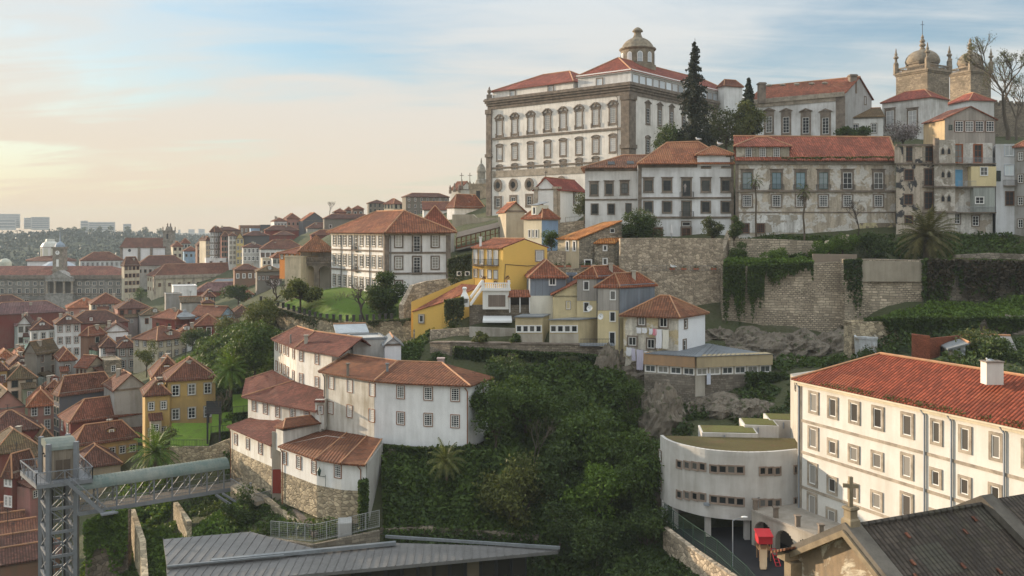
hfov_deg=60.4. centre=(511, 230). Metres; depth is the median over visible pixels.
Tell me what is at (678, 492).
window
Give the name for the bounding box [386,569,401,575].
window
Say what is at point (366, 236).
window
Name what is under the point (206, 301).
house
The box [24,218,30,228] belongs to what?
apartment block
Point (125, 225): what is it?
apartment block
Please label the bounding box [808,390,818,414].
window
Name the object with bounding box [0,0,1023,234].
sky
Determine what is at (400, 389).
window
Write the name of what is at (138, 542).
retaining wall
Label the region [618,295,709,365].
house
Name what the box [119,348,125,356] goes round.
window
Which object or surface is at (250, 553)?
pavilion
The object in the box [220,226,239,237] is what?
house
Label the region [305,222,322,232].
house
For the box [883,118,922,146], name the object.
tree
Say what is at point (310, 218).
house
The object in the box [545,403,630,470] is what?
tree
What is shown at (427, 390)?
window
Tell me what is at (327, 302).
lawn
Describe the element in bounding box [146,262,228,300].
house
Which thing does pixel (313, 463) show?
window
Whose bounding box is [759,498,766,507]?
window
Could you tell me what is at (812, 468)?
window
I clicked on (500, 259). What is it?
house
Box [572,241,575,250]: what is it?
window
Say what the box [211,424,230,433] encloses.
garden fence
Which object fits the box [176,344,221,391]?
garden plants
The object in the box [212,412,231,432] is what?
lawn
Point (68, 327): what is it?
window
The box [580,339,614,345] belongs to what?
balcony deck
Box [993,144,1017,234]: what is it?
tenement
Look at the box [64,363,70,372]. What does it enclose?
window
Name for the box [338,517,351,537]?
cabinet
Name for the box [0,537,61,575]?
house
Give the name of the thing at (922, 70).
bell tower
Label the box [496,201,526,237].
house
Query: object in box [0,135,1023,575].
ground
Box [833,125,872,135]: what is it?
bush
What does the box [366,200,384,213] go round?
house
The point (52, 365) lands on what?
window
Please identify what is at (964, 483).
window
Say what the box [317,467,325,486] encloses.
wall lantern
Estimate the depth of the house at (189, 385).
151.92 m
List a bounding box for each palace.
[0,237,121,307]
[483,27,733,215]
[733,135,895,238]
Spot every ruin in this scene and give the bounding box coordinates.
[854,334,877,357]
[912,333,969,358]
[941,337,970,358]
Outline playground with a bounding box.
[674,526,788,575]
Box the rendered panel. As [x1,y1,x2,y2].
[861,261,921,281]
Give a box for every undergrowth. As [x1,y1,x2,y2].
[79,458,173,575]
[118,543,160,575]
[143,500,248,575]
[179,488,352,539]
[191,316,280,481]
[394,532,630,575]
[401,317,457,360]
[619,533,699,575]
[651,381,789,446]
[723,254,813,265]
[740,232,960,259]
[771,352,848,373]
[849,325,1023,373]
[877,294,1023,316]
[900,230,1023,258]
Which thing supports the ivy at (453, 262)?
attached to the retaining wall at (416, 291)
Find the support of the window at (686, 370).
in the building
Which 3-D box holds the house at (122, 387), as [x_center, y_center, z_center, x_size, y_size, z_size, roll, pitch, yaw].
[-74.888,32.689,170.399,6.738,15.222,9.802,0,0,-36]
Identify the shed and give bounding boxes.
[333,322,368,334]
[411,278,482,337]
[508,290,530,312]
[979,333,1016,349]
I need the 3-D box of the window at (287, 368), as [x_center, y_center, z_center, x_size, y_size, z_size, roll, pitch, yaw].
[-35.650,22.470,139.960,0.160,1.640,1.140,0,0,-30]
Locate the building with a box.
[643,343,774,396]
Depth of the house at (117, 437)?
158.44 m
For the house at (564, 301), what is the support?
on the ground at (714, 317)
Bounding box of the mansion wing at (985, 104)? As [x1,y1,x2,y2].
[948,92,996,116]
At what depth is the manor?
167.17 m
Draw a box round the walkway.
[64,457,251,515]
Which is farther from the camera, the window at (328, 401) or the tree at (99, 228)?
the tree at (99, 228)
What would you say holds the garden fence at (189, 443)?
on the retaining wall at (191, 453)
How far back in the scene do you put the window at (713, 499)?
95.82 m
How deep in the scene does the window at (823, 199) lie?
170.48 m
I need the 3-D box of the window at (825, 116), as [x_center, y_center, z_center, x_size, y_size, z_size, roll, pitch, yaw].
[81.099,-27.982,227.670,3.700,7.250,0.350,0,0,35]
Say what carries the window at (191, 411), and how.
in the house at (189, 385)
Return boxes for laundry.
[626,347,631,355]
[631,348,635,360]
[636,349,642,369]
[656,329,661,348]
[662,329,668,348]
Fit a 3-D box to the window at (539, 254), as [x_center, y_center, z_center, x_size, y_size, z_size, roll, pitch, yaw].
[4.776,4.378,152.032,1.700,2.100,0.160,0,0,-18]
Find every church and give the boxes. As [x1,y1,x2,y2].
[119,238,165,260]
[449,173,473,199]
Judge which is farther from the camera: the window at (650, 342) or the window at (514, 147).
the window at (514, 147)
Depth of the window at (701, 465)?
96.48 m
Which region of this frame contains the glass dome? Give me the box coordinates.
[0,258,11,265]
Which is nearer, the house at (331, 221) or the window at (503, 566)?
the window at (503, 566)
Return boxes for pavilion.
[163,531,559,575]
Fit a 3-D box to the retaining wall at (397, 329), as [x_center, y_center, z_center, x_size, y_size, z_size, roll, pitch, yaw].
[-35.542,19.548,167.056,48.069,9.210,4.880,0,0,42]
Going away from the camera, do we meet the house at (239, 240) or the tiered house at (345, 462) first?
the tiered house at (345, 462)
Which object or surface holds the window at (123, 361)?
in the house at (124, 346)
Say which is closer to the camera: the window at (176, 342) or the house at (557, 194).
the house at (557, 194)
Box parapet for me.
[812,254,856,262]
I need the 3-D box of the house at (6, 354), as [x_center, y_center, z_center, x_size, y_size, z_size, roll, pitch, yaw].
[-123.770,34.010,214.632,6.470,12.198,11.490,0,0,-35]
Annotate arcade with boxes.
[751,497,840,554]
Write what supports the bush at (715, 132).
on the ground at (714, 317)
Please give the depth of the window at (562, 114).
243.07 m
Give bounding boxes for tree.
[95,226,102,233]
[124,226,132,236]
[125,424,182,483]
[132,339,159,377]
[133,287,147,300]
[141,227,148,235]
[156,228,162,236]
[178,327,203,352]
[189,328,211,339]
[208,348,250,396]
[212,390,228,423]
[217,284,252,305]
[220,306,241,323]
[239,297,280,331]
[266,278,285,300]
[279,276,323,306]
[334,291,348,300]
[349,283,371,319]
[364,270,407,318]
[425,437,466,483]
[468,376,527,448]
[483,352,532,389]
[489,371,564,432]
[490,442,523,476]
[519,439,584,511]
[529,419,560,463]
[541,228,559,250]
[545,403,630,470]
[555,460,629,526]
[572,192,584,223]
[612,427,664,513]
[700,101,747,149]
[729,99,768,134]
[747,172,764,236]
[795,182,811,239]
[846,199,864,236]
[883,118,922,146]
[894,203,962,259]
[955,32,1023,139]
[978,60,1023,139]
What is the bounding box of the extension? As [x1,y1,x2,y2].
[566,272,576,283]
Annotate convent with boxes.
[790,352,1023,522]
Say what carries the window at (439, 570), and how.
in the pavilion
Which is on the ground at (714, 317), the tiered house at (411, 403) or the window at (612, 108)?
the tiered house at (411, 403)
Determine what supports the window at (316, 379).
in the tiered house at (303, 355)
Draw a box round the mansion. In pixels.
[880,89,949,138]
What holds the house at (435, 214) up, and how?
on the ground at (714, 317)
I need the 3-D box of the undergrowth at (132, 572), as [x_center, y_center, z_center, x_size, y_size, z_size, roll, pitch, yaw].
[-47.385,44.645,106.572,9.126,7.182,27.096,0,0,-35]
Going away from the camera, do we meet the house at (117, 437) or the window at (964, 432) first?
the window at (964, 432)
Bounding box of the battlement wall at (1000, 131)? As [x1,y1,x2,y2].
[994,100,1023,137]
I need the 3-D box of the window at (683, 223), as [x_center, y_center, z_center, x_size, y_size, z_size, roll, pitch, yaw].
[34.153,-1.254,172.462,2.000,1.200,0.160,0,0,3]
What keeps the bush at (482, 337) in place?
on the retaining wall at (445, 347)
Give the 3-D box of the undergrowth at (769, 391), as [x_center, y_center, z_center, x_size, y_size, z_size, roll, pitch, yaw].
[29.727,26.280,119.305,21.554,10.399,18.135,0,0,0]
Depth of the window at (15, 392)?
187.97 m
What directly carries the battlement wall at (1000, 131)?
on the ground at (714, 317)
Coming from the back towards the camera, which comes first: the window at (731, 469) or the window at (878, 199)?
the window at (878, 199)
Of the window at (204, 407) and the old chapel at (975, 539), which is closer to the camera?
the old chapel at (975, 539)
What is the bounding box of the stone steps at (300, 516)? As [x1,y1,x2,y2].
[293,509,327,537]
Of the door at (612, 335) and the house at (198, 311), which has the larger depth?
the house at (198, 311)
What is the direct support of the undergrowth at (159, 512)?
on the ground at (714, 317)
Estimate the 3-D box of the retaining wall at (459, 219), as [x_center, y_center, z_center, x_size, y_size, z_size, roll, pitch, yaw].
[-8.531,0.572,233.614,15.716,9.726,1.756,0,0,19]
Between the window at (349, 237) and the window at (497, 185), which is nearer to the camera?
the window at (349, 237)
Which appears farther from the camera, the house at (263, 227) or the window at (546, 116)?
the house at (263, 227)
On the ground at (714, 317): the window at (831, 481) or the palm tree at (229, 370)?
the palm tree at (229, 370)
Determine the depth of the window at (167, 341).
216.99 m
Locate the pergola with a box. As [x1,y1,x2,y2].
[206,401,220,441]
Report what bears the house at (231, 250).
on the ground at (714, 317)
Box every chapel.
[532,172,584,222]
[770,476,1023,575]
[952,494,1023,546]
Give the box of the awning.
[483,316,511,322]
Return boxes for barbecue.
[461,287,468,306]
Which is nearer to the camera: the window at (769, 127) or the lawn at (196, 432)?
the lawn at (196, 432)
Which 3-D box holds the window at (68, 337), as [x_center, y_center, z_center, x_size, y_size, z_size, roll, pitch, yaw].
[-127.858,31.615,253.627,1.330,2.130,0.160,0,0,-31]
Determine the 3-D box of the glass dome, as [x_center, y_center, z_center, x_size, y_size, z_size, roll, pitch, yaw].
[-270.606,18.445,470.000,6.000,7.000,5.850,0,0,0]
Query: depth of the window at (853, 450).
87.99 m
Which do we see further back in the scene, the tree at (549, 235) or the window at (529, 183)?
the window at (529, 183)
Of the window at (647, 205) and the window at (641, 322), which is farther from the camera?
the window at (647, 205)
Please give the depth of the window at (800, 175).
170.32 m
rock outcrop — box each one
[594,341,619,371]
[619,349,625,364]
[621,361,643,380]
[632,381,686,438]
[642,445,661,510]
[683,394,709,414]
[697,391,741,419]
[705,326,733,341]
[725,326,767,350]
[729,345,749,350]
[730,398,774,419]
[748,332,792,358]
[786,328,829,357]
[817,328,843,353]
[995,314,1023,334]
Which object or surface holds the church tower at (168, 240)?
on the ground at (714, 317)
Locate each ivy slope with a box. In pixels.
[482,357,655,548]
[518,360,634,508]
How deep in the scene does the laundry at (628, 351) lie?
134.99 m
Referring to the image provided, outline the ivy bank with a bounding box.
[381,441,538,543]
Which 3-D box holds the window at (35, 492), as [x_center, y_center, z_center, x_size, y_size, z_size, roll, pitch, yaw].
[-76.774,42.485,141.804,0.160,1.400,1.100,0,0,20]
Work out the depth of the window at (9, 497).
141.13 m
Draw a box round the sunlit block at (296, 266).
[284,255,317,302]
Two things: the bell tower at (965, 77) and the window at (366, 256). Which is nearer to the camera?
the window at (366, 256)
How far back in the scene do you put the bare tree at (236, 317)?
199.67 m
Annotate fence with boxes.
[173,440,207,446]
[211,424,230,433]
[232,405,247,413]
[259,296,392,320]
[271,510,378,541]
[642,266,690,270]
[664,504,754,575]
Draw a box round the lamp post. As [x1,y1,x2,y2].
[732,516,747,566]
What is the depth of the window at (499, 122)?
257.27 m
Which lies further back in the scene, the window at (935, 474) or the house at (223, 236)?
the house at (223, 236)
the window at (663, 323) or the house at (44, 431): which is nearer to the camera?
the window at (663, 323)
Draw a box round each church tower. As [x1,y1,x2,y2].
[162,223,175,254]
[469,158,485,199]
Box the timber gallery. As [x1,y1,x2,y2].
[456,222,499,250]
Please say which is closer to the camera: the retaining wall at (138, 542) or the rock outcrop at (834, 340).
the retaining wall at (138, 542)
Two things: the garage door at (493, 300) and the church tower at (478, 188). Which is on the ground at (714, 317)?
the church tower at (478, 188)
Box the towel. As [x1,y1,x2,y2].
[707,373,710,384]
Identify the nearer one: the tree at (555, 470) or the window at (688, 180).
the tree at (555, 470)
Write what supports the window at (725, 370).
in the building
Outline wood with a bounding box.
[0,228,209,265]
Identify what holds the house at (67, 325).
on the ground at (714, 317)
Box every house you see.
[0,294,23,302]
[0,300,67,348]
[0,344,12,359]
[0,357,9,387]
[0,383,25,413]
[0,404,41,441]
[0,425,37,500]
[0,442,37,526]
[0,501,11,511]
[0,505,25,520]
[0,508,37,533]
[0,521,37,546]
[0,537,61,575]
[5,351,24,366]
[5,353,38,414]
[11,339,24,356]
[17,307,33,348]
[22,337,58,388]
[25,379,53,434]
[26,239,76,265]
[27,318,53,340]
[34,423,53,442]
[42,375,58,392]
[51,371,108,436]
[52,312,81,362]
[53,337,77,380]
[57,395,141,435]
[65,297,91,315]
[71,415,140,465]
[73,306,128,331]
[73,354,103,373]
[78,324,107,356]
[79,252,123,267]
[79,442,122,504]
[88,292,121,311]
[97,335,116,356]
[100,356,121,377]
[101,368,144,426]
[103,320,128,340]
[112,294,149,337]
[115,335,132,371]
[120,256,140,300]
[131,325,186,372]
[137,307,161,334]
[139,255,185,288]
[140,377,171,467]
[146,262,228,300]
[147,343,176,379]
[150,307,196,329]
[161,348,217,437]
[164,292,181,309]
[170,241,182,259]
[171,284,196,295]
[177,320,195,351]
[179,291,201,312]
[180,238,190,259]
[182,246,194,262]
[191,305,235,325]
[194,313,221,338]
[195,241,198,262]
[197,281,232,296]
[199,235,209,262]
[200,289,215,304]
[200,291,214,304]
[205,258,225,262]
[209,225,222,257]
[211,278,232,281]
[219,231,228,261]
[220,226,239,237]
[227,232,236,269]
[227,418,281,498]
[232,263,257,286]
[232,304,248,316]
[236,232,243,266]
[238,225,260,233]
[241,242,261,267]
[241,370,325,431]
[243,231,269,245]
[249,228,259,231]
[254,265,281,294]
[258,240,300,267]
[261,225,269,232]
[261,258,270,266]
[263,225,298,240]
[269,252,279,268]
[270,216,287,225]
[271,325,370,389]
[273,231,294,240]
[274,414,321,451]
[277,246,301,278]
[278,429,382,523]
[283,213,300,228]
[297,235,330,289]
[299,212,322,235]
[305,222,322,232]
[309,229,330,238]
[314,392,326,428]
[318,353,493,449]
[322,214,365,228]
[333,208,346,213]
[344,206,350,213]
[347,333,385,357]
[351,205,363,213]
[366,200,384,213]
[381,332,403,359]
[383,198,401,209]
[401,193,449,213]
[422,201,449,217]
[424,205,456,251]
[445,194,484,219]
[470,237,548,289]
[481,280,510,308]
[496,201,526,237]
[514,314,550,341]
[521,202,560,250]
[524,258,568,318]
[548,317,597,342]
[550,279,576,318]
[556,220,622,267]
[573,263,625,316]
[593,270,657,353]
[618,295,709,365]
[853,107,884,135]
[921,106,998,145]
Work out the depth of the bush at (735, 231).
159.47 m
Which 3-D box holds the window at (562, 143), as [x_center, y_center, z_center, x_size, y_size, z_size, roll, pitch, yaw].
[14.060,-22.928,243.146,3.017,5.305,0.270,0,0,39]
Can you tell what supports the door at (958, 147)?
in the tenement at (975, 176)
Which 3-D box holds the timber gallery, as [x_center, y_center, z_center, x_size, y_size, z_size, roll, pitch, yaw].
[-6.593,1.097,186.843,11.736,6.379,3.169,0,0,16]
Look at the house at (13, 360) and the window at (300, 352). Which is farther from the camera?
the house at (13, 360)
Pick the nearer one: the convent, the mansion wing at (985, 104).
the convent
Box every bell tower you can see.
[893,21,951,101]
[947,38,993,100]
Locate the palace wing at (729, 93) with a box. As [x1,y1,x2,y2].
[716,79,744,127]
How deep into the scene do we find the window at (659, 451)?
102.85 m
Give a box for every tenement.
[894,144,933,233]
[933,138,956,233]
[955,143,995,234]
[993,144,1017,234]
[1012,140,1023,235]
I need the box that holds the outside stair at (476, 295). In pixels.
[470,281,481,304]
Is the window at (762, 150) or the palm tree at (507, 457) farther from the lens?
the window at (762, 150)
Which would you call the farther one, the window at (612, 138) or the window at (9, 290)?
the window at (9, 290)
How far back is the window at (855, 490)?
87.86 m
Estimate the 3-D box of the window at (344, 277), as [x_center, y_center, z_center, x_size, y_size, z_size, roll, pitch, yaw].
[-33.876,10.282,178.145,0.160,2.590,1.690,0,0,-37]
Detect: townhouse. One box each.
[580,154,647,232]
[637,141,734,236]
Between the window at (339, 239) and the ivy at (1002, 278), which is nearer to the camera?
the ivy at (1002, 278)
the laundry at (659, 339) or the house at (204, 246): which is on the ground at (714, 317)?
the house at (204, 246)
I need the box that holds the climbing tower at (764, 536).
[754,528,780,569]
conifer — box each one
[674,41,715,145]
[738,78,763,134]
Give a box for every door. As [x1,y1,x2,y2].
[272,431,280,500]
[353,235,357,248]
[353,254,357,269]
[353,276,357,289]
[412,235,421,251]
[412,255,421,274]
[488,295,504,306]
[609,332,615,344]
[680,227,691,235]
[955,144,962,162]
[955,170,962,185]
[973,144,982,162]
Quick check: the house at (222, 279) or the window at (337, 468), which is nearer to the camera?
the window at (337, 468)
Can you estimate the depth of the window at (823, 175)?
170.48 m
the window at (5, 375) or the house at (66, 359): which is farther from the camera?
the house at (66, 359)
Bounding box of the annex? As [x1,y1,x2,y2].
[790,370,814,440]
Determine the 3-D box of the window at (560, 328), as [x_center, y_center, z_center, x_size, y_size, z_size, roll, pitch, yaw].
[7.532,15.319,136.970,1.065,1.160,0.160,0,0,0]
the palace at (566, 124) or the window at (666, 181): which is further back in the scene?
the palace at (566, 124)
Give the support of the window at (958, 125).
in the gabled house at (969, 124)
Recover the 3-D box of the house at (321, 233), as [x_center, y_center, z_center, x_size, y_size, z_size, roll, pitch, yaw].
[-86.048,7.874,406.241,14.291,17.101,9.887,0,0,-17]
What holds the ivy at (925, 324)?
attached to the retaining wall at (983, 323)
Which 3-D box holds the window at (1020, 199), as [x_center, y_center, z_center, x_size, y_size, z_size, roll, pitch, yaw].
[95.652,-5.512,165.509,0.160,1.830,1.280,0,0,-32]
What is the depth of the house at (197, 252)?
458.52 m
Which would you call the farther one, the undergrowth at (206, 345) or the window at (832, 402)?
the undergrowth at (206, 345)
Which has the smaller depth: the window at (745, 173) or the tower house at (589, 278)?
the tower house at (589, 278)
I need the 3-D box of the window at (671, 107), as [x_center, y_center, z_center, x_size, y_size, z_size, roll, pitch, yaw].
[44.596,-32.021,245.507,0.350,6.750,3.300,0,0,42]
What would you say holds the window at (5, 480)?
in the house at (20, 492)
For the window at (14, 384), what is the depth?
187.83 m
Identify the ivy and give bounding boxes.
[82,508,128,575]
[248,501,289,513]
[275,308,410,329]
[357,478,369,533]
[383,444,465,458]
[444,296,464,328]
[446,253,471,284]
[452,346,597,365]
[722,263,745,325]
[744,370,789,389]
[747,263,764,322]
[764,261,814,289]
[781,156,893,160]
[843,258,862,319]
[863,314,1023,337]
[926,258,1023,303]
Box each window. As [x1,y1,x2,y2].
[1,374,6,382]
[4,479,7,486]
[4,495,7,506]
[7,288,12,292]
[8,495,11,507]
[11,380,18,387]
[11,390,18,398]
[17,288,21,295]
[18,326,23,332]
[18,337,22,342]
[25,288,29,295]
[31,407,37,416]
[32,332,37,339]
[32,489,37,498]
[33,288,37,295]
[39,288,44,295]
[40,355,43,362]
[41,332,45,338]
[44,406,50,415]
[44,419,50,428]
[49,331,53,338]
[51,364,54,372]
[58,325,62,332]
[58,337,62,343]
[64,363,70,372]
[66,325,70,331]
[66,336,70,343]
[66,423,68,433]
[74,324,78,331]
[74,336,78,342]
[74,347,78,354]
[77,288,81,295]
[85,288,89,295]
[92,288,96,295]
[108,446,115,452]
[110,364,115,371]
[116,288,120,295]
[118,445,125,454]
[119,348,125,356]
[122,360,125,368]
[129,348,132,355]
[129,359,132,367]
[129,443,136,452]
[147,401,154,410]
[152,423,159,431]
[160,400,166,409]
[166,340,170,346]
[171,384,179,396]
[171,408,179,420]
[174,339,178,345]
[174,349,178,355]
[187,383,195,395]
[187,406,195,418]
[203,382,211,394]
[203,405,211,417]
[234,433,237,445]
[246,437,249,449]
[252,400,255,411]
[258,442,262,454]
[263,403,267,414]
[275,360,277,370]
[275,406,279,417]
[279,362,281,372]
[282,450,286,464]
[283,364,285,374]
[286,346,288,356]
[286,366,288,376]
[290,408,295,416]
[292,349,294,359]
[292,370,294,380]
[296,455,300,469]
[299,350,302,361]
[299,373,302,383]
[311,460,316,474]
[314,353,318,364]
[314,376,318,387]
[317,405,323,414]
[328,376,333,389]
[328,401,333,414]
[332,235,335,245]
[332,253,335,265]
[332,274,335,285]
[334,464,341,478]
[336,573,352,575]
[337,235,341,245]
[337,253,341,265]
[337,274,341,286]
[342,235,346,246]
[342,253,346,265]
[342,275,346,287]
[346,404,351,417]
[347,379,352,392]
[348,235,351,246]
[348,254,350,266]
[348,275,350,287]
[353,572,368,575]
[359,235,363,246]
[359,254,363,267]
[359,276,363,289]
[365,235,369,246]
[365,255,368,267]
[365,277,368,287]
[368,408,374,422]
[369,382,375,396]
[370,570,385,575]
[371,235,375,246]
[371,255,375,268]
[378,235,381,246]
[378,255,381,268]
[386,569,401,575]
[394,235,402,247]
[394,255,402,269]
[396,385,404,398]
[396,411,404,424]
[402,567,417,575]
[418,314,424,323]
[418,566,433,575]
[423,386,432,400]
[423,413,432,426]
[430,235,439,247]
[430,255,439,269]
[434,564,449,575]
[450,387,459,401]
[450,414,459,427]
[450,563,464,575]
[466,561,480,575]
[473,249,477,264]
[473,268,477,277]
[479,249,483,264]
[479,269,483,277]
[481,560,495,575]
[487,249,491,264]
[487,269,491,278]
[493,179,501,191]
[493,249,498,264]
[493,270,497,279]
[494,114,503,137]
[494,196,501,208]
[495,144,503,161]
[496,164,502,170]
[496,558,511,575]
[509,90,515,95]
[509,112,519,135]
[509,179,517,190]
[509,195,516,201]
[510,142,518,160]
[512,557,526,575]
[516,325,521,332]
[522,325,528,332]
[524,178,533,190]
[525,110,535,134]
[525,194,532,206]
[526,141,534,159]
[527,161,534,168]
[529,325,534,332]
[532,207,535,214]
[535,250,543,261]
[535,325,541,332]
[542,108,552,132]
[543,139,551,157]
[543,160,550,167]
[547,85,553,90]
[549,279,555,285]
[550,325,556,332]
[557,106,567,130]
[557,325,563,332]
[558,138,566,156]
[559,159,566,166]
[564,325,570,332]
[565,241,568,250]
[571,325,577,332]
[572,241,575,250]
[573,104,583,129]
[573,192,575,204]
[574,136,583,155]
[575,157,582,166]
[583,281,588,289]
[583,302,588,311]
[584,259,591,264]
[588,181,599,195]
[589,102,600,127]
[591,135,599,154]
[591,156,599,161]
[591,203,598,214]
[596,77,602,84]
[602,258,607,264]
[604,180,614,195]
[607,100,618,125]
[607,203,614,214]
[608,133,616,153]
[609,228,614,232]
[609,311,615,321]
[610,290,615,299]
[619,180,629,194]
[625,203,631,212]
[627,335,637,346]
[632,74,638,82]
[637,317,646,326]
[639,75,645,84]
[642,177,654,192]
[643,201,653,213]
[645,100,651,124]
[645,135,650,153]
[645,364,655,372]
[646,77,651,85]
[646,337,655,349]
[653,78,658,87]
[657,102,663,126]
[658,318,668,328]
[658,365,668,372]
[658,449,661,461]
[659,80,664,88]
[661,177,672,192]
[662,201,671,213]
[666,82,671,89]
[668,104,674,127]
[670,366,680,373]
[672,83,677,91]
[676,459,681,469]
[676,489,681,499]
[678,84,683,92]
[680,177,692,196]
[681,106,685,128]
[681,200,691,218]
[681,221,690,226]
[683,338,686,349]
[683,367,693,374]
[683,460,689,470]
[683,490,689,500]
[684,318,687,328]
[691,461,697,470]
[691,491,697,501]
[696,368,707,375]
[698,462,705,471]
[698,492,705,501]
[700,177,711,192]
[700,201,710,213]
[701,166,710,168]
[707,92,711,98]
[709,367,719,374]
[709,464,717,473]
[709,494,717,504]
[713,93,717,100]
[718,464,726,473]
[718,495,726,504]
[719,177,731,192]
[720,201,730,213]
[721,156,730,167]
[722,366,732,373]
[727,465,735,474]
[727,496,735,505]
[735,366,745,373]
[736,465,744,474]
[736,497,744,506]
[740,169,754,189]
[741,194,752,207]
[741,223,749,233]
[745,147,752,156]
[747,365,757,371]
[757,223,764,233]
[759,147,766,156]
[759,466,766,475]
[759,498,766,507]
[760,365,770,371]
[762,108,775,134]
[767,466,773,475]
[767,498,773,506]
[769,169,783,189]
[771,194,781,207]
[773,147,780,156]
[774,466,781,475]
[774,498,781,505]
[779,108,792,134]
[793,169,807,189]
[793,465,796,474]
[795,194,805,207]
[799,108,811,135]
[807,425,818,450]
[807,461,817,487]
[807,491,816,514]
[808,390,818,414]
[816,169,830,189]
[818,108,832,135]
[818,194,828,207]
[825,506,836,521]
[826,474,837,495]
[827,395,837,419]
[827,437,837,457]
[840,169,854,189]
[842,194,852,207]
[847,481,858,502]
[848,399,859,425]
[848,443,859,464]
[870,449,883,471]
[870,489,882,512]
[871,123,876,132]
[871,169,885,189]
[871,404,883,431]
[873,194,883,207]
[884,107,895,131]
[899,490,913,515]
[900,411,913,439]
[900,451,913,480]
[903,194,912,204]
[904,169,913,180]
[904,215,913,224]
[906,107,917,129]
[906,146,912,161]
[924,168,933,185]
[924,191,933,209]
[925,146,932,161]
[929,466,941,489]
[930,418,942,446]
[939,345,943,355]
[941,194,944,202]
[947,194,950,202]
[954,121,963,131]
[955,213,960,224]
[957,474,971,498]
[958,424,971,454]
[965,121,973,131]
[971,215,979,226]
[975,121,983,131]
[975,197,983,203]
[980,167,987,175]
[985,121,994,131]
[988,431,1002,462]
[988,481,1002,497]
[996,171,1000,180]
[1004,145,1013,155]
[1004,164,1013,175]
[1005,191,1014,205]
[1017,151,1023,160]
[1017,174,1023,183]
[1017,196,1023,205]
[1017,219,1023,227]
[1021,438,1023,468]
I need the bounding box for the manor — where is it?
[326,209,456,294]
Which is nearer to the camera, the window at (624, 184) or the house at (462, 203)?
the window at (624, 184)
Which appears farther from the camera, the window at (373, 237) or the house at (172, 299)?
the house at (172, 299)
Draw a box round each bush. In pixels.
[156,425,178,448]
[212,315,240,332]
[215,336,232,365]
[216,343,263,388]
[220,483,257,527]
[225,318,282,375]
[426,350,446,360]
[471,331,488,342]
[471,448,552,531]
[509,333,520,342]
[568,513,625,570]
[614,501,679,544]
[618,379,644,422]
[621,207,655,237]
[644,212,664,237]
[649,122,692,148]
[700,216,724,237]
[703,123,726,146]
[727,215,744,244]
[728,241,748,257]
[758,247,789,259]
[807,240,836,256]
[827,233,860,253]
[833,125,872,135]
[851,230,890,258]
[855,345,892,358]
[948,325,1002,353]
[972,333,1023,365]
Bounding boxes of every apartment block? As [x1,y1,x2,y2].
[0,214,19,227]
[0,219,15,229]
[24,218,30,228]
[31,217,49,229]
[81,221,87,231]
[88,222,114,231]
[123,224,130,231]
[188,229,194,234]
[198,229,204,234]
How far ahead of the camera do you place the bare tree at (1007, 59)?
219.07 m
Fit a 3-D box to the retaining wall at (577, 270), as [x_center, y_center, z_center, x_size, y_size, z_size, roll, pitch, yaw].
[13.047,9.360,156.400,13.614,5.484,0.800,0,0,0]
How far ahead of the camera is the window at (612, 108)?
233.02 m
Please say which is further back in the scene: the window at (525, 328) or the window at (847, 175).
the window at (847, 175)
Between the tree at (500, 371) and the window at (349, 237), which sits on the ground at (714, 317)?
the tree at (500, 371)
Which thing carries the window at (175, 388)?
in the house at (189, 385)
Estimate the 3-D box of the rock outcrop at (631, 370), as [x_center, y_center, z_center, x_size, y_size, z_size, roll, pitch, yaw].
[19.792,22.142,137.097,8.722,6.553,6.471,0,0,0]
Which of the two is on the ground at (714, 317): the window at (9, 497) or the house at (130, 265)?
the house at (130, 265)
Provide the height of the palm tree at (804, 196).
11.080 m
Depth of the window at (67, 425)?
161.37 m
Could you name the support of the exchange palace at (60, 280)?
on the ground at (714, 317)
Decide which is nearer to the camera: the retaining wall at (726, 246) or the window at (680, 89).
the retaining wall at (726, 246)
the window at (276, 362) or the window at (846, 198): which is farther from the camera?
the window at (846, 198)
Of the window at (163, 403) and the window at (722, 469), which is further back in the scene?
the window at (163, 403)
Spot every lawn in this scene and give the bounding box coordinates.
[170,423,211,445]
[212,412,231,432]
[233,394,247,412]
[281,287,401,329]
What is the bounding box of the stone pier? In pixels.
[843,320,906,357]
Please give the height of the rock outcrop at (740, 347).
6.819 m
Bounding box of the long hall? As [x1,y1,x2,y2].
[754,74,873,135]
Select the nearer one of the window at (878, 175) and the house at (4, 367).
the window at (878, 175)
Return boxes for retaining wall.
[85,509,130,575]
[131,509,147,575]
[170,438,229,464]
[173,502,191,536]
[235,491,299,522]
[260,303,412,342]
[276,529,379,548]
[380,525,538,542]
[399,278,457,318]
[429,341,618,357]
[430,327,468,340]
[452,214,497,226]
[469,305,529,325]
[469,327,514,336]
[547,251,565,268]
[558,221,584,236]
[560,268,586,273]
[619,238,722,305]
[644,374,746,402]
[663,526,736,575]
[721,261,841,331]
[723,230,731,262]
[729,238,817,257]
[840,259,921,325]
[911,319,997,334]
[918,259,1016,300]
[953,253,1023,259]
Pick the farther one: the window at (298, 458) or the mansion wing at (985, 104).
the mansion wing at (985, 104)
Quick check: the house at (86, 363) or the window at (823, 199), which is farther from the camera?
the house at (86, 363)
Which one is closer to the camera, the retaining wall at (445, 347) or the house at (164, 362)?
the retaining wall at (445, 347)
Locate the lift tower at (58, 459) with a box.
[20,433,92,575]
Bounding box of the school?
[658,413,796,539]
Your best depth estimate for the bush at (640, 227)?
158.49 m
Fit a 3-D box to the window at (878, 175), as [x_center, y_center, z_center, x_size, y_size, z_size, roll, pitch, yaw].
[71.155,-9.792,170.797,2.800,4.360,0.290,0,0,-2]
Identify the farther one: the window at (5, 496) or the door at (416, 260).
the door at (416, 260)

